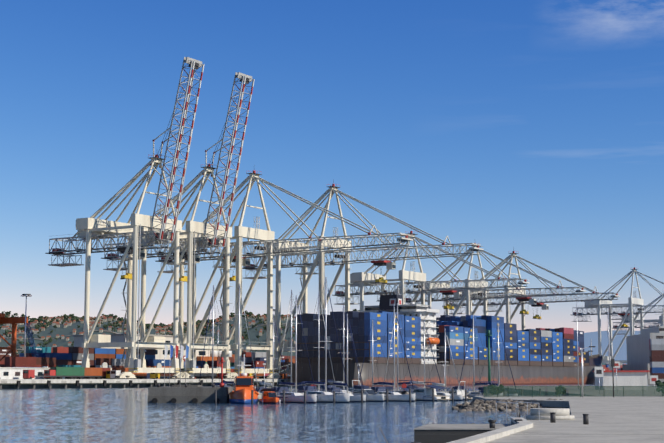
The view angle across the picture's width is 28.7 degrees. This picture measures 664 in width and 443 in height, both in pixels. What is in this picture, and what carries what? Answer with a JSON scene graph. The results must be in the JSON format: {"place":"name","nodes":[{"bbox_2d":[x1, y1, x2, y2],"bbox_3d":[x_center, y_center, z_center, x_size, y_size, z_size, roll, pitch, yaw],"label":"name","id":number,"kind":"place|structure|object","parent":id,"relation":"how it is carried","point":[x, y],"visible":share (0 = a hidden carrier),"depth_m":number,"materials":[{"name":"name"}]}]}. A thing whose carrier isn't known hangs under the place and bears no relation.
{"place":"outdoors","nodes":[
{"label":"outdoors","id":0,"kind":"place"},
{"bbox_2d":[0,378,292,388],"bbox_3d":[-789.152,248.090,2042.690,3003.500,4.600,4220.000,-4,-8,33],"label":"quay","id":1,"kind":"structure","parent":0,"point":[61,383],"depth_m":405.44,"materials":[{"name":"concrete"}]},
{"bbox_2d":[45,57,203,378],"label":"crane","id":2,"kind":"object","parent":1,"relation":"on","point":[90,229],"visible":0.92,"depth_m":435.51,"materials":[{"name":"metal"}]},
{"bbox_2d":[0,294,274,378],"bbox_3d":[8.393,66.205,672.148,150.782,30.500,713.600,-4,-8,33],"label":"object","id":3,"kind":"object","parent":1,"relation":"on","point":[52,373],"visible":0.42,"depth_m":449.28,"materials":[{"name":"white metal"}]},
{"bbox_2d":[101,72,254,378],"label":"crane","id":4,"kind":"object","parent":1,"relation":"on","point":[218,232],"visible":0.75,"depth_m":457.77,"materials":[{"name":"metal"}]},
{"bbox_2d":[155,170,412,378],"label":"crane","id":5,"kind":"object","parent":1,"relation":"on","point":[264,237],"visible":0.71,"depth_m":478.10,"materials":[{"name":"metal"}]},
{"bbox_2d":[0,346,625,378],"bbox_3d":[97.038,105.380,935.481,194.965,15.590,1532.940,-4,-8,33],"label":"shipping containers","id":6,"kind":"object","parent":1,"relation":"on","point":[48,357],"visible":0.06,"depth_m":525.10,"materials":[{"name":"multicoloured"}]},
{"bbox_2d":[242,179,482,373],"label":"crane","id":7,"kind":"object","parent":1,"relation":"on","point":[321,256],"visible":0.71,"depth_m":524.54,"materials":[{"name":"metal"}]},
{"bbox_2d":[333,231,529,311],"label":"crane","id":8,"kind":"object","parent":1,"relation":"on","point":[361,280],"visible":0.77,"depth_m":577.78,"materials":[{"name":"metal"}]},
{"bbox_2d":[404,243,585,315],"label":"crane","id":9,"kind":"object","parent":1,"relation":"on","point":[467,297],"visible":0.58,"depth_m":626.73,"materials":[{"name":"metal"}]},
{"bbox_2d":[445,247,619,329],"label":"crane","id":10,"kind":"object","parent":1,"relation":"on","point":[521,303],"visible":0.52,"depth_m":663.26,"materials":[{"name":"metal"}]},
{"bbox_2d":[572,267,663,369],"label":"crane","id":11,"kind":"object","parent":1,"relation":"on","point":[636,302],"visible":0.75,"depth_m":818.93,"materials":[{"name":"metal"}]},
{"bbox_2d":[612,290,663,334],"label":"crane","id":12,"kind":"object","parent":1,"relation":"on","point":[626,320],"visible":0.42,"depth_m":873.42,"materials":[{"name":"metal"}]},
{"bbox_2d":[0,316,295,355],"bbox_3d":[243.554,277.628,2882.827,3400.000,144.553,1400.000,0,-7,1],"label":"hillside town","id":13,"kind":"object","parent":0,"point":[68,330],"depth_m":2549.96},
{"bbox_2d":[0,313,295,352],"bbox_3d":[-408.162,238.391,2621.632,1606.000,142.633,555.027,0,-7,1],"label":"trees","id":14,"kind":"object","parent":13,"relation":"on","point":[92,321],"depth_m":2646.54,"materials":[{"name":"green plant"}]},
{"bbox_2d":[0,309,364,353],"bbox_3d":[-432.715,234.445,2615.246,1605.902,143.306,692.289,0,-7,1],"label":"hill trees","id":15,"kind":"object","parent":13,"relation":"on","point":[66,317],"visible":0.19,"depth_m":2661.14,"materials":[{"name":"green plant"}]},
{"bbox_2d":[148,329,491,403],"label":"boats","id":16,"kind":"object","parent":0,"point":[186,393],"depth_m":165.15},
{"bbox_2d":[0,384,656,442],"bbox_3d":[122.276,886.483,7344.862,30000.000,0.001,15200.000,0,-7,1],"label":"water","id":17,"kind":"structure","parent":0,"point":[84,415],"depth_m":103.03,"materials":[{"name":"blue liquid"}]},
{"bbox_2d":[198,277,514,403],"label":"sailboats","id":18,"kind":"object","parent":17,"relation":"in","point":[243,385],"visible":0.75,"depth_m":178.90,"materials":[{"name":"white plastic"}]},
{"bbox_2d":[251,285,602,386],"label":"ship","id":19,"kind":"object","parent":17,"relation":"on","point":[539,356],"visible":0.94,"depth_m":517.53,"materials":[{"name":"blue metal"}]},
{"bbox_2d":[451,398,562,410],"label":"breakwater","id":20,"kind":"object","parent":17,"relation":"in","point":[480,405],"visible":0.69,"depth_m":127.10,"materials":[{"name":"grey stone"}]},
{"bbox_2d":[623,308,663,384],"bbox_3d":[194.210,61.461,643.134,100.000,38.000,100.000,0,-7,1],"label":"vessel","id":21,"kind":"object","parent":17,"relation":"on","point":[645,349],"visible":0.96,"depth_m":642.79,"materials":[{"name":"white metal"}]},
{"bbox_2d":[0,0,663,332],"label":"sky","id":22,"kind":"structure","parent":0,"point":[535,128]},
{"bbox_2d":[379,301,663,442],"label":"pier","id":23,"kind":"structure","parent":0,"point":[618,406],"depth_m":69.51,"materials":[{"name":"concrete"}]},
{"bbox_2d":[584,330,640,364],"bbox_3d":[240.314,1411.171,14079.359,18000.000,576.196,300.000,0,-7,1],"label":"ridge","id":24,"kind":"structure","parent":0,"point":[590,338],"depth_m":14113.41,"materials":[{"name":"blue"}]}
]}

